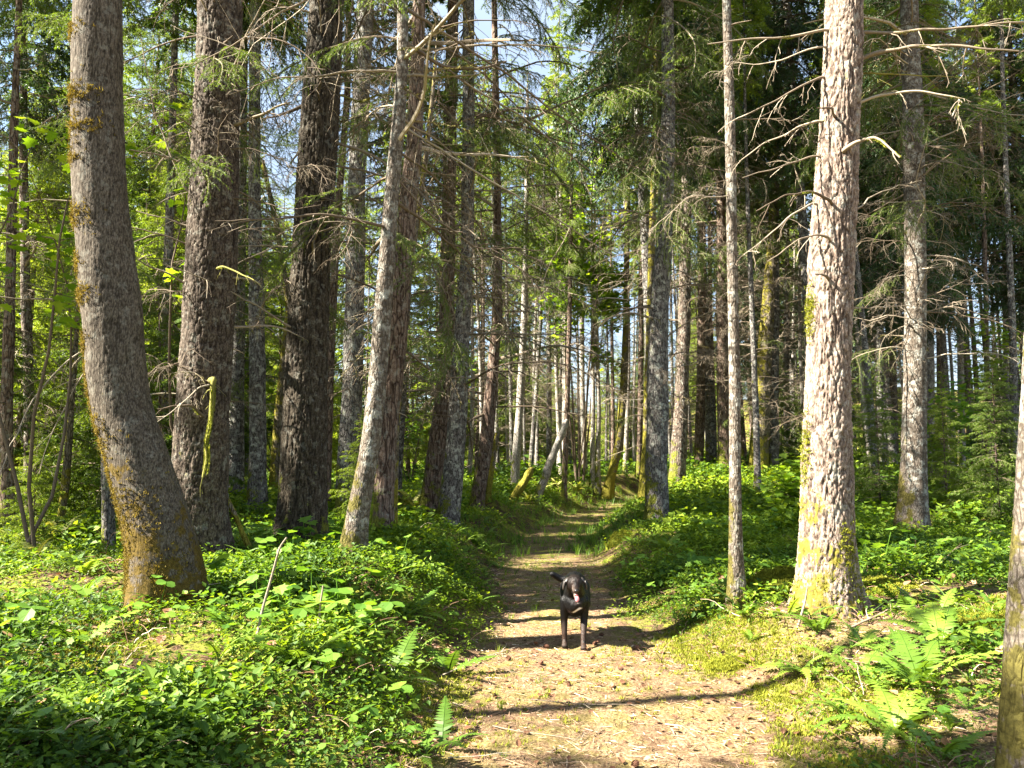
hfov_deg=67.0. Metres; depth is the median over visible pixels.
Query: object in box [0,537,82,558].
pale fern
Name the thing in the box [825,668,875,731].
fallen branch
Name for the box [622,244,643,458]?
pine pole
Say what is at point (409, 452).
conifer tree
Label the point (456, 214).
pine pole
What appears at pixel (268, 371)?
conifer tree
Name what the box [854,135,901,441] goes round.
pine pole
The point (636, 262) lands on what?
pine pole
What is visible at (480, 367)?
pine pole
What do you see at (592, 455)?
young tree
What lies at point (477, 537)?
sword fern
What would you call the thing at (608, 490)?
young tree
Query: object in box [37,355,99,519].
conifer sapling
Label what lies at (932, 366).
young tree
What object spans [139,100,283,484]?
conifer tree
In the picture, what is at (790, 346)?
pine pole
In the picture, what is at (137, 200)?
conifer tree
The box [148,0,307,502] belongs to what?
fir tree
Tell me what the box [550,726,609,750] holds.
fallen branch
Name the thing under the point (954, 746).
fern undergrowth
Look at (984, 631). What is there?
sword fern
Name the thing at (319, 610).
bare stem
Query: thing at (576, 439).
conifer sapling
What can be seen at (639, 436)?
young tree
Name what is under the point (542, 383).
conifer tree
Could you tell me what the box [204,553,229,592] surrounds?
leafy plant
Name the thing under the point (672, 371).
pine pole
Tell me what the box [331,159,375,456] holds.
conifer tree
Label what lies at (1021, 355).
pine pole
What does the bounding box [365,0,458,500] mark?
young tree
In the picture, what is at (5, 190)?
conifer tree
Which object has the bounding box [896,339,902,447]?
conifer tree
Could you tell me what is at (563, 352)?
pine pole
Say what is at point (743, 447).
pine pole
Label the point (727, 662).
mossy mound
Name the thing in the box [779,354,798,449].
conifer tree
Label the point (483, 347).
pine pole
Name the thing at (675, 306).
pine pole
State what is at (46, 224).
conifer tree
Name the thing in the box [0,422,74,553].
hemlock sapling
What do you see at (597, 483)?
young tree
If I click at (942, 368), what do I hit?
pine pole
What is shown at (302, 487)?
fir tree
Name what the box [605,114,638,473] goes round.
pine pole
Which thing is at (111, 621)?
fern
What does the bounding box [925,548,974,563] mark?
fern
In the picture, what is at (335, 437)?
conifer tree
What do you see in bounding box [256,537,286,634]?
bare stem
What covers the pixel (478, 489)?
fir tree
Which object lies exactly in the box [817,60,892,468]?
pine pole
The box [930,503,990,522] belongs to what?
sword fern
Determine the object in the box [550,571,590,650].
dog
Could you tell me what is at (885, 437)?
pine pole
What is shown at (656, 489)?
fir tree
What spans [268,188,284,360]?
pine pole
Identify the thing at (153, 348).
conifer sapling
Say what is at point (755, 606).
fern
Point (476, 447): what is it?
pine pole
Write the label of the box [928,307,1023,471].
vine maple
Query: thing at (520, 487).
dead trunk
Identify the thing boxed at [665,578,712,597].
sword fern
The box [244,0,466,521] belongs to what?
fir tree
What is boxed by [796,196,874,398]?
hemlock tree
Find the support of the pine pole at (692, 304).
on the ground at (630, 735)
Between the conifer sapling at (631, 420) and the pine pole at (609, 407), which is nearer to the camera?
the pine pole at (609, 407)
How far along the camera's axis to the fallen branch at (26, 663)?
4.96 m
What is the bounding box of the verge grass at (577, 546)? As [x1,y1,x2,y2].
[436,473,642,557]
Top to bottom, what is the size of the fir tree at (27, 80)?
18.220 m
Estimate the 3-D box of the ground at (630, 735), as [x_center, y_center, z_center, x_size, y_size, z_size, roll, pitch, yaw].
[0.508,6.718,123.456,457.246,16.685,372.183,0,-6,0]
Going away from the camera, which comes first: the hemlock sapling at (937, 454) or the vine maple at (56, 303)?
the vine maple at (56, 303)
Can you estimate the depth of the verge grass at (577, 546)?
15.73 m
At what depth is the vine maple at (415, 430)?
25.92 m
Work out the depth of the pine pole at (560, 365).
34.67 m
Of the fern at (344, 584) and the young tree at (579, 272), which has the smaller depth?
the fern at (344, 584)
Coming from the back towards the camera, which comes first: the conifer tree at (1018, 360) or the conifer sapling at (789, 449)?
the conifer tree at (1018, 360)
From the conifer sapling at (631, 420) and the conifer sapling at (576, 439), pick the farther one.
the conifer sapling at (631, 420)
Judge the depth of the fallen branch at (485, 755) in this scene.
4.12 m
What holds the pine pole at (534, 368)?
on the ground at (630, 735)
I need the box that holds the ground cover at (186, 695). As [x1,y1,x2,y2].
[0,513,1012,767]
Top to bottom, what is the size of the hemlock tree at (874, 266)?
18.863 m
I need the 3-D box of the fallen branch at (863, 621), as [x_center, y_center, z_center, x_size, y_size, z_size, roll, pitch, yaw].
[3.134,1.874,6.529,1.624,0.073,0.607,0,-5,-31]
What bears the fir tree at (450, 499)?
on the ground at (630, 735)
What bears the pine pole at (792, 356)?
on the ground at (630, 735)
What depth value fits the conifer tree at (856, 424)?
53.95 m
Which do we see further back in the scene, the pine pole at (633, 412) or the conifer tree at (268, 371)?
the pine pole at (633, 412)
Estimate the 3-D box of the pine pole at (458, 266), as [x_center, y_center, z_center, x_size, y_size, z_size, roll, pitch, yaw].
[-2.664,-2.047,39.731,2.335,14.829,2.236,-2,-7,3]
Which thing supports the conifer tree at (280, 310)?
on the ground at (630, 735)
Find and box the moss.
[0,556,1006,767]
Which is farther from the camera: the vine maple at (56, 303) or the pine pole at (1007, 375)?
the pine pole at (1007, 375)
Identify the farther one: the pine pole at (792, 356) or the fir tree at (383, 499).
the pine pole at (792, 356)
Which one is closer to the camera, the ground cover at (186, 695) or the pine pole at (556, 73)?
the ground cover at (186, 695)
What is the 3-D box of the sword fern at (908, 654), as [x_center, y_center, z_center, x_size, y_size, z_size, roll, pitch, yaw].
[2.518,1.730,4.780,0.875,0.323,0.913,-2,-10,-18]
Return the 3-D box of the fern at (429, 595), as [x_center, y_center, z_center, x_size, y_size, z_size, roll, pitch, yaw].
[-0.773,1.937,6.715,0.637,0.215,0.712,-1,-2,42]
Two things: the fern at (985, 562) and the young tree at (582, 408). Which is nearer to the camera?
the fern at (985, 562)
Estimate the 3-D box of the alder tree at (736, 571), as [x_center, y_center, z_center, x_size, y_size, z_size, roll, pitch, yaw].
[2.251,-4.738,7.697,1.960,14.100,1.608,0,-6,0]
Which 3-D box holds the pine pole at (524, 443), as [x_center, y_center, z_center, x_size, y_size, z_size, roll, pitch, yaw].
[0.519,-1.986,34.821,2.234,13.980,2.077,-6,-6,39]
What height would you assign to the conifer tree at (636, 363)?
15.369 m
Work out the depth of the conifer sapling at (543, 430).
38.77 m
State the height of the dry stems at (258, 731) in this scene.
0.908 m
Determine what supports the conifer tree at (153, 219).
on the ground at (630, 735)
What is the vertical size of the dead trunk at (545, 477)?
2.523 m
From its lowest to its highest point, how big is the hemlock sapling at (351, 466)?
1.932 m
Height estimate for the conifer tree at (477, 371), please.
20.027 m
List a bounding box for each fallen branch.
[20,616,65,664]
[442,640,535,675]
[448,749,540,757]
[494,726,577,739]
[531,699,643,708]
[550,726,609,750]
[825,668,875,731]
[852,586,925,627]
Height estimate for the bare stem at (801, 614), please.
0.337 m
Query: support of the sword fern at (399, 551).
on the ground at (630, 735)
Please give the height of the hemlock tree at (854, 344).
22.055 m
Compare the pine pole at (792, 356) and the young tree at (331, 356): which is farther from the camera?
the pine pole at (792, 356)
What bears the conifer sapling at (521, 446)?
on the ground at (630, 735)
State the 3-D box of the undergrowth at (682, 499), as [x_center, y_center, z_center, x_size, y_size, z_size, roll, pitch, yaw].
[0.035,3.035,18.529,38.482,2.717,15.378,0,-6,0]
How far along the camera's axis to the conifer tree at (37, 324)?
19.05 m
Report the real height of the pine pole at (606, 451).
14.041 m
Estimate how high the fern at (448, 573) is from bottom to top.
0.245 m
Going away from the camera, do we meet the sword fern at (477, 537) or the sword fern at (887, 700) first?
the sword fern at (887, 700)
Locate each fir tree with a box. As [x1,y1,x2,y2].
[0,0,80,529]
[0,0,83,514]
[50,0,362,558]
[136,0,344,512]
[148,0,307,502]
[162,0,491,546]
[238,0,602,532]
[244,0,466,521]
[277,0,642,527]
[335,0,544,519]
[407,0,630,512]
[560,0,777,527]
[594,0,763,487]
[633,0,801,474]
[668,99,764,467]
[693,34,810,473]
[699,0,868,470]
[707,0,1023,618]
[786,0,1023,538]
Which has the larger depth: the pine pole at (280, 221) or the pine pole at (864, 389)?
the pine pole at (280, 221)
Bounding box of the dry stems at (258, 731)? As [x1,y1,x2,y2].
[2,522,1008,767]
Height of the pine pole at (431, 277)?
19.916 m
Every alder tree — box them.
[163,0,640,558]
[648,0,817,612]
[994,336,1023,767]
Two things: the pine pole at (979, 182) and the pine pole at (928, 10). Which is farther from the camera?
the pine pole at (979, 182)
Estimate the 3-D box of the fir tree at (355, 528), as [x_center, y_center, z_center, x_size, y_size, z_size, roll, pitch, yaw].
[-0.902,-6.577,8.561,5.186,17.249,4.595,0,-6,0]
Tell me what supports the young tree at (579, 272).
on the ground at (630, 735)
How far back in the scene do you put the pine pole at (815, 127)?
26.99 m
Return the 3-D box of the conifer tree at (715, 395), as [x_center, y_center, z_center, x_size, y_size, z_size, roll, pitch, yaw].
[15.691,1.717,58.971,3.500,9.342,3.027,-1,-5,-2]
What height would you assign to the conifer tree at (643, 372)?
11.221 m
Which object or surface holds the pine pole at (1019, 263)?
on the ground at (630, 735)
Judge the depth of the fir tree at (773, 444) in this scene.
24.47 m
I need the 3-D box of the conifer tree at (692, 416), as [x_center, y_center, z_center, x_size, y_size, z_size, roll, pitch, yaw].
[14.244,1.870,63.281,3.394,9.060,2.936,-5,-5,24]
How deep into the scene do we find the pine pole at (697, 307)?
29.04 m
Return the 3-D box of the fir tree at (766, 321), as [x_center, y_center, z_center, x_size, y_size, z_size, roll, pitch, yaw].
[8.283,-4.374,24.836,5.219,15.153,4.497,0,-6,0]
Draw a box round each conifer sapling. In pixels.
[0,262,55,514]
[13,310,95,510]
[18,289,156,519]
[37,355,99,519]
[80,240,245,536]
[244,426,248,487]
[331,371,340,475]
[416,388,467,471]
[499,389,514,470]
[503,410,529,466]
[505,365,572,470]
[540,409,576,461]
[570,383,595,463]
[608,371,643,463]
[620,382,643,458]
[670,385,704,458]
[779,360,803,466]
[790,386,801,458]
[795,380,864,472]
[965,336,1020,451]
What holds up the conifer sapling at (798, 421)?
on the ground at (630, 735)
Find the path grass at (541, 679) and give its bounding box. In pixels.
[323,498,840,762]
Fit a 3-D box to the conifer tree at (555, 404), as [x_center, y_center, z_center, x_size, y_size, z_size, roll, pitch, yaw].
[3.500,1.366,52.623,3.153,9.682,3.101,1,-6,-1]
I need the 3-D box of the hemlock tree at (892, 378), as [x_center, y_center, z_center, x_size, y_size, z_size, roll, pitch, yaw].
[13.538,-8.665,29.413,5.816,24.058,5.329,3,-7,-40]
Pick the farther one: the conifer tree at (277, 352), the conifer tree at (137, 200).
the conifer tree at (277, 352)
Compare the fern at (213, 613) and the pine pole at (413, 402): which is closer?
the fern at (213, 613)
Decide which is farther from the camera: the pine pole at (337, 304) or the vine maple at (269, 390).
the pine pole at (337, 304)
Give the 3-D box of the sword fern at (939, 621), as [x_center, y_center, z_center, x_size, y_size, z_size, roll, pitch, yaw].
[2.927,1.744,5.477,0.924,0.266,0.994,-4,-3,-10]
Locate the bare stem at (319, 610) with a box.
[317,585,323,640]
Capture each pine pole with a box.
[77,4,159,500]
[125,76,141,245]
[245,79,281,486]
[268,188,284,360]
[331,173,346,454]
[362,15,435,446]
[363,190,380,414]
[372,101,420,454]
[409,235,428,471]
[411,102,482,476]
[414,240,438,462]
[419,118,443,449]
[422,202,459,457]
[454,232,470,328]
[456,77,505,476]
[456,90,500,446]
[467,46,528,473]
[467,184,499,440]
[468,188,487,467]
[474,100,507,440]
[474,170,514,443]
[478,55,541,475]
[488,257,516,468]
[502,189,540,467]
[505,107,553,462]
[516,253,534,464]
[518,195,555,467]
[520,183,553,466]
[530,0,604,453]
[532,146,584,469]
[533,48,581,479]
[539,144,576,454]
[540,152,578,443]
[540,303,559,445]
[552,215,588,467]
[570,209,590,461]
[584,149,618,463]
[589,115,644,456]
[590,204,621,463]
[595,203,621,466]
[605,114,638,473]
[615,243,638,464]
[621,183,670,440]
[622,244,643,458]
[655,240,678,459]
[668,217,693,442]
[668,222,695,458]
[668,237,697,459]
[669,219,694,450]
[677,191,715,442]
[687,301,697,450]
[689,236,697,441]
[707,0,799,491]
[715,65,758,462]
[779,67,812,423]
[779,176,809,447]
[779,229,804,443]
[783,217,804,448]
[793,1,864,417]
[793,103,854,450]
[796,0,929,494]
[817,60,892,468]
[851,342,876,452]
[851,347,860,458]
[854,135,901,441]
[863,1,903,463]
[868,0,969,452]
[881,0,984,460]
[897,348,902,414]
[926,50,977,462]
[929,34,980,435]
[935,29,982,440]
[935,301,970,465]
[936,30,1002,463]
[937,195,976,436]
[938,0,1022,472]
[940,168,980,446]
[944,81,980,431]
[956,0,1023,476]
[964,0,1021,452]
[966,86,1008,410]
[972,132,1020,397]
[974,82,1001,438]
[977,140,1005,434]
[980,3,1022,410]
[990,0,1023,313]
[995,137,1023,388]
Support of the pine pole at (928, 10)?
on the ground at (630, 735)
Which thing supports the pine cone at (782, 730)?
on the ground at (630, 735)
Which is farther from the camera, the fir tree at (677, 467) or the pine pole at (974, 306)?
the pine pole at (974, 306)
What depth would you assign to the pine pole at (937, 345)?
25.28 m
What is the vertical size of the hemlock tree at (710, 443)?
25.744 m
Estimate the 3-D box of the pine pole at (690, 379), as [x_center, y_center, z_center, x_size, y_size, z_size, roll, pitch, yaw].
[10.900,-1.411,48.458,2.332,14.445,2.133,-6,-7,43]
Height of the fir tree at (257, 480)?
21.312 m
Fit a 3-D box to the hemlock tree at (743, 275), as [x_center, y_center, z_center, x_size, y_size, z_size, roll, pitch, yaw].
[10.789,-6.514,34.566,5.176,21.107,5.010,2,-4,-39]
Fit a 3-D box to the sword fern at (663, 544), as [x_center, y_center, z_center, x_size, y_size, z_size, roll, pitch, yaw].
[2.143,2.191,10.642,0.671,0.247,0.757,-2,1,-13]
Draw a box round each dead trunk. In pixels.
[228,498,252,548]
[507,467,533,504]
[533,419,568,501]
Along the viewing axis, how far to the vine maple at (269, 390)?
18.64 m
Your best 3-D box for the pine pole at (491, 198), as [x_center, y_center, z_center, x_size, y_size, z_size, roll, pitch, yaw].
[-0.838,-4.999,33.173,2.949,19.850,3.172,-1,-6,-3]
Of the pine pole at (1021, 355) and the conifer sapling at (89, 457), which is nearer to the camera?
the conifer sapling at (89, 457)
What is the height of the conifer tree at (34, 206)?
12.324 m
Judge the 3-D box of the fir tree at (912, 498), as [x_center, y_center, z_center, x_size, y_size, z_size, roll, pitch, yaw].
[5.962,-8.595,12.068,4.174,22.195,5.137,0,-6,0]
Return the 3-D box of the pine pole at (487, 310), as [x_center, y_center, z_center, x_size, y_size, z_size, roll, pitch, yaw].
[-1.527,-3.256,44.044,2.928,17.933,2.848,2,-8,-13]
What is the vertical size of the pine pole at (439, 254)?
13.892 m
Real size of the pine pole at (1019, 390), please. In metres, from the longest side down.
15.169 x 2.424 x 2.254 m
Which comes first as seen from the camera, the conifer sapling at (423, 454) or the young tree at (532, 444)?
the young tree at (532, 444)
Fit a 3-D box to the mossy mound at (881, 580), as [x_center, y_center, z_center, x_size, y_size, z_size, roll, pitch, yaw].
[3.579,1.943,7.424,0.951,0.244,0.647,0,-6,0]
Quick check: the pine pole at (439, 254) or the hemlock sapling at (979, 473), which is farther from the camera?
the pine pole at (439, 254)
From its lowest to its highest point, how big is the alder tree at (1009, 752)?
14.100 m
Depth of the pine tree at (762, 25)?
20.00 m
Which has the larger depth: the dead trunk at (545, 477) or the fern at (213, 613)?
the dead trunk at (545, 477)
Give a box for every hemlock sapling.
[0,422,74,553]
[328,414,373,522]
[852,365,901,513]
[927,374,981,509]
[945,350,1019,523]
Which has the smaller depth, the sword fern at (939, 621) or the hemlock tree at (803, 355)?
the sword fern at (939, 621)
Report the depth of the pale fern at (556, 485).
24.08 m
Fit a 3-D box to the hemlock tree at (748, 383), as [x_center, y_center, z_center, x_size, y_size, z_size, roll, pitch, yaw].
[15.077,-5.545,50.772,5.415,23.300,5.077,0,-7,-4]
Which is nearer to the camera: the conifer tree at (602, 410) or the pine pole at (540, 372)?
the pine pole at (540, 372)
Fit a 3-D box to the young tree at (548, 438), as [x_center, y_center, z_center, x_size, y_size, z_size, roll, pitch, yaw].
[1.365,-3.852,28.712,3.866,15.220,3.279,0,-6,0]
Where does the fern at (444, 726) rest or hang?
on the ground at (630, 735)
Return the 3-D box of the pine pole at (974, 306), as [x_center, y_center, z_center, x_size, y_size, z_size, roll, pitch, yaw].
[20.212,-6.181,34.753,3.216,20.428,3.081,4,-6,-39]
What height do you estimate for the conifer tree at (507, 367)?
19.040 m
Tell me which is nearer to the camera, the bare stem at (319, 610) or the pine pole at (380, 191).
the bare stem at (319, 610)
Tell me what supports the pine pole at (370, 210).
on the ground at (630, 735)
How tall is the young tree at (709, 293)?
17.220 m
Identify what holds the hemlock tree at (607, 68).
on the ground at (630, 735)
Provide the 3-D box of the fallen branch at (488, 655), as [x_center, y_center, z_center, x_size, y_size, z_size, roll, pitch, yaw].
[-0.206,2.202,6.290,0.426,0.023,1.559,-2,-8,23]
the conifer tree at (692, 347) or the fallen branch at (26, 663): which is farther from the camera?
the conifer tree at (692, 347)
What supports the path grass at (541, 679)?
on the ground at (630, 735)
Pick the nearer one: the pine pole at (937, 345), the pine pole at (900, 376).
the pine pole at (937, 345)
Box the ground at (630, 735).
[0,391,1011,767]
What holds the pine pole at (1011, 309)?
on the ground at (630, 735)
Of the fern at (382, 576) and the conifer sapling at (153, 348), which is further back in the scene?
the conifer sapling at (153, 348)
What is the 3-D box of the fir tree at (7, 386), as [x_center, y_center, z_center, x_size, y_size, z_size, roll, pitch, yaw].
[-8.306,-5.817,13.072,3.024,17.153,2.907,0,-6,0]
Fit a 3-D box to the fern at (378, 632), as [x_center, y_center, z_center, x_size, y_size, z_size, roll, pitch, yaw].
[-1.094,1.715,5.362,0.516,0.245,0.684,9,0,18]
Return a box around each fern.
[0,526,49,544]
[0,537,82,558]
[25,605,156,645]
[38,550,121,575]
[40,512,89,536]
[109,652,196,714]
[191,608,290,632]
[250,624,363,663]
[301,575,358,588]
[318,621,394,644]
[350,558,416,577]
[360,628,435,685]
[371,546,431,562]
[375,585,445,620]
[384,696,487,750]
[398,489,425,511]
[411,644,499,670]
[441,569,473,586]
[465,531,492,544]
[521,491,538,500]
[528,477,556,491]
[548,478,561,487]
[568,481,589,492]
[638,558,681,570]
[641,534,684,548]
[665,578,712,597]
[696,581,771,614]
[792,642,919,691]
[809,687,964,748]
[854,629,1002,688]
[860,592,961,612]
[868,602,1004,657]
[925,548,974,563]
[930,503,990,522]
[936,552,992,577]
[944,625,1003,655]
[975,524,1004,536]
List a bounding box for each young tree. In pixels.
[0,0,183,549]
[0,215,156,524]
[38,0,281,452]
[269,0,412,503]
[352,38,491,523]
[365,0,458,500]
[502,133,567,467]
[504,82,589,460]
[520,82,629,501]
[545,94,622,476]
[550,171,636,493]
[556,160,638,491]
[577,20,677,498]
[579,0,720,502]
[601,105,679,479]
[668,127,758,446]
[740,66,813,453]
[809,2,961,468]
[860,37,997,465]
[884,0,1019,465]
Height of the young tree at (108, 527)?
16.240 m
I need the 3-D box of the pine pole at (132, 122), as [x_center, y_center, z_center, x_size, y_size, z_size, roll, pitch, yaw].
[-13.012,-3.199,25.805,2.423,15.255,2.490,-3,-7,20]
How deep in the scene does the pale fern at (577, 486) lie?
24.18 m
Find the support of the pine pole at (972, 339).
on the ground at (630, 735)
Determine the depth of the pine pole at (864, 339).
16.46 m
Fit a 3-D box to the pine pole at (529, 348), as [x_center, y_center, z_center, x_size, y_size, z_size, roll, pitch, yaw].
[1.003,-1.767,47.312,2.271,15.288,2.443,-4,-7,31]
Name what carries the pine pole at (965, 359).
on the ground at (630, 735)
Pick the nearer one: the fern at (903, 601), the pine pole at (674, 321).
the fern at (903, 601)
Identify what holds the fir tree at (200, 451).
on the ground at (630, 735)
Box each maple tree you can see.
[63,0,210,611]
[246,160,337,488]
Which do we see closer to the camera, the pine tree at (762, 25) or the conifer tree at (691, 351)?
the pine tree at (762, 25)
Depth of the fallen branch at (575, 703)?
5.07 m
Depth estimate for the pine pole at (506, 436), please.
38.45 m
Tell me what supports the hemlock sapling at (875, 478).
on the ground at (630, 735)
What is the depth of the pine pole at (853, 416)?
32.31 m
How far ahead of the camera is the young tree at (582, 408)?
29.20 m
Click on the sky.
(485, 26)
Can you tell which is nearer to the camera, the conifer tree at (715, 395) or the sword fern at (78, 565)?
the sword fern at (78, 565)
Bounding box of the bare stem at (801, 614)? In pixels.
[797,586,807,627]
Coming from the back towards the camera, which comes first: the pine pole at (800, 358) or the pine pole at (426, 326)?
the pine pole at (426, 326)
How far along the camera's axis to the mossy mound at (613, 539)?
12.85 m
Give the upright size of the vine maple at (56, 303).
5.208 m
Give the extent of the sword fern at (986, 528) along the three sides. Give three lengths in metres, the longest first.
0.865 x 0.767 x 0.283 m
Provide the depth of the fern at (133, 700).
3.93 m
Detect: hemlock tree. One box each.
[538,0,744,471]
[630,0,786,463]
[706,0,876,439]
[712,71,804,432]
[712,175,783,448]
[779,216,804,439]
[786,0,961,466]
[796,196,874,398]
[851,343,874,448]
[852,0,1023,480]
[852,11,956,454]
[852,232,902,418]
[941,0,1023,421]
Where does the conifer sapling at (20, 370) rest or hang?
on the ground at (630, 735)
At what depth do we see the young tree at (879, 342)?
23.20 m
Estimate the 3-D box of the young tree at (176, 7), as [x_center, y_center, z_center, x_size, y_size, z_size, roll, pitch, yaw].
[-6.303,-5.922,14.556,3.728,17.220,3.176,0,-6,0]
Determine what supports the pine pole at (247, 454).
on the ground at (630, 735)
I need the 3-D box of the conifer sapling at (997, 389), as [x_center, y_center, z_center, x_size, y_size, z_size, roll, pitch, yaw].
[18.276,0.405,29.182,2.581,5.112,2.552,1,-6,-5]
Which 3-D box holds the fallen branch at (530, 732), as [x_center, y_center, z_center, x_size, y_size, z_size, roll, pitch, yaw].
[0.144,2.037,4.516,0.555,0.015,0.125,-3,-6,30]
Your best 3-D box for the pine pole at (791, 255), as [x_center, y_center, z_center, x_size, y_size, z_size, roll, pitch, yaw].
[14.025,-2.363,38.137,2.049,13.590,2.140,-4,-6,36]
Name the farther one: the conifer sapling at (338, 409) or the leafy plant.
the conifer sapling at (338, 409)
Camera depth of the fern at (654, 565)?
9.44 m
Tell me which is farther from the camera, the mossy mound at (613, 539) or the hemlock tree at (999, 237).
the hemlock tree at (999, 237)
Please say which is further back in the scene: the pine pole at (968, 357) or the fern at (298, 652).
the pine pole at (968, 357)
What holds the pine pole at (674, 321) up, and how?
on the ground at (630, 735)
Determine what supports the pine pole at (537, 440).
on the ground at (630, 735)
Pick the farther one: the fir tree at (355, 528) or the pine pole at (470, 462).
the pine pole at (470, 462)
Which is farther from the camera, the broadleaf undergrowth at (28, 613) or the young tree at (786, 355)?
the young tree at (786, 355)
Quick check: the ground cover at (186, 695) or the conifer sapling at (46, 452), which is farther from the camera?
the conifer sapling at (46, 452)
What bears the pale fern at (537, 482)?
on the ground at (630, 735)
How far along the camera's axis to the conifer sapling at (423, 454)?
43.22 m
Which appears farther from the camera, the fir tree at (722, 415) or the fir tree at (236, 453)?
the fir tree at (722, 415)
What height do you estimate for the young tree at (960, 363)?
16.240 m
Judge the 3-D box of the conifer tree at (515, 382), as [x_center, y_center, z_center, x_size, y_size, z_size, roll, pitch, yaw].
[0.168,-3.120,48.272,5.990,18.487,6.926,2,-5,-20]
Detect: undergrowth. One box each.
[0,457,1015,564]
[0,500,1009,767]
[0,501,1012,767]
[267,428,1009,499]
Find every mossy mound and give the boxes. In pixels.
[604,529,631,549]
[702,653,748,671]
[746,565,794,600]
[862,575,923,596]
[949,611,1004,632]
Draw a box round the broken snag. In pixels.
[485,413,516,503]
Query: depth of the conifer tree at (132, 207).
25.37 m
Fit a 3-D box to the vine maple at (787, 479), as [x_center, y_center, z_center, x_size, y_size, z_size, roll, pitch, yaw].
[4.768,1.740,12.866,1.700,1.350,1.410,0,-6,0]
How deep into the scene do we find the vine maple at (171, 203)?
8.61 m
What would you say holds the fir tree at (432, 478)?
on the ground at (630, 735)
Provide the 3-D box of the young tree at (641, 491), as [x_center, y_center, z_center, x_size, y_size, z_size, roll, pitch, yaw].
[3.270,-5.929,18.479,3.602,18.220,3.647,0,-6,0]
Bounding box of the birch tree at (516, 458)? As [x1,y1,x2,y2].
[479,60,578,489]
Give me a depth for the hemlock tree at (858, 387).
45.47 m
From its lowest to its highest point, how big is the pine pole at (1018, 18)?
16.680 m
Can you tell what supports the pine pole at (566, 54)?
on the ground at (630, 735)
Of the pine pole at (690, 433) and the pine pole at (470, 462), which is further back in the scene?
the pine pole at (690, 433)
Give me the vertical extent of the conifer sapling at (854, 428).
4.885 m
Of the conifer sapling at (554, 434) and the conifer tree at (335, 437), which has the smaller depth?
the conifer tree at (335, 437)
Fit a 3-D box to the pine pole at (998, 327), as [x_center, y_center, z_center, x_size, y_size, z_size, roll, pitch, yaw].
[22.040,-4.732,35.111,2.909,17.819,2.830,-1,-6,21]
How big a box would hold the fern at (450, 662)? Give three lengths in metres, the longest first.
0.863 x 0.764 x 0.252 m
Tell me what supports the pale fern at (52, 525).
on the ground at (630, 735)
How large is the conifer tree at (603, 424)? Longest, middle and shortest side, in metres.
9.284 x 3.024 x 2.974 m
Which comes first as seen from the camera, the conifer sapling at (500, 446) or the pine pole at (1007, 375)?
the pine pole at (1007, 375)
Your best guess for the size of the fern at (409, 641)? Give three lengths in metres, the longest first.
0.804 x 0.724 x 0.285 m
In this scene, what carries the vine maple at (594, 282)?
on the ground at (630, 735)
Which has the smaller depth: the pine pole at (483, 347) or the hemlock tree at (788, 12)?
the hemlock tree at (788, 12)
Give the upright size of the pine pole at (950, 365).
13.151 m
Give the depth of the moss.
5.18 m
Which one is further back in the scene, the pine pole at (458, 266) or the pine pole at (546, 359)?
the pine pole at (546, 359)
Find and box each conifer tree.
[0,9,85,491]
[0,40,94,499]
[0,141,19,324]
[0,185,93,501]
[15,41,146,496]
[55,1,248,464]
[78,89,192,457]
[132,12,279,439]
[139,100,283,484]
[244,226,274,442]
[245,148,287,465]
[264,194,334,474]
[272,195,364,460]
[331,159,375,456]
[362,215,438,477]
[409,351,430,462]
[414,171,508,457]
[468,197,555,455]
[499,316,517,436]
[526,337,552,453]
[540,328,575,433]
[542,344,576,446]
[588,359,610,455]
[601,347,629,459]
[629,354,644,434]
[630,317,643,394]
[674,263,715,399]
[675,276,696,410]
[687,379,704,448]
[704,349,716,450]
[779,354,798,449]
[851,396,862,447]
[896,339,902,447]
[997,279,1020,377]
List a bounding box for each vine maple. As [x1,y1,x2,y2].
[0,116,159,547]
[151,99,259,434]
[244,289,334,471]
[339,361,473,489]
[528,141,642,484]
[747,452,800,515]
[893,377,987,497]
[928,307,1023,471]
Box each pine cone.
[631,760,639,767]
[780,727,787,734]
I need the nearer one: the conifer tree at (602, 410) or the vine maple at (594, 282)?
the vine maple at (594, 282)
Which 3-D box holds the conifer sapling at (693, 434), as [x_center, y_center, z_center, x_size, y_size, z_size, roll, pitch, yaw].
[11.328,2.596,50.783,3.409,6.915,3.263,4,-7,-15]
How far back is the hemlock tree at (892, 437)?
26.32 m
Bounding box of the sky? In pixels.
[0,0,1023,412]
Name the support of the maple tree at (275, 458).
on the ground at (630, 735)
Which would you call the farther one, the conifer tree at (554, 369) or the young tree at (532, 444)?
the conifer tree at (554, 369)
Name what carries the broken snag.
on the ground at (630, 735)
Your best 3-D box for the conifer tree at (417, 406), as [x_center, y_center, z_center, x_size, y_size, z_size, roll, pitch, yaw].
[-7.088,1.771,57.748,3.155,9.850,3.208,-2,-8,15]
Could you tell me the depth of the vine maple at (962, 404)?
15.80 m
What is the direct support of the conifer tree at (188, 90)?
on the ground at (630, 735)
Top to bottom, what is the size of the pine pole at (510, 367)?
18.344 m
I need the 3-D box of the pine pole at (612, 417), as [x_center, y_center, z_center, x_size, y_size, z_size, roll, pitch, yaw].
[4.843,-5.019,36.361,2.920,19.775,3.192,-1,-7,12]

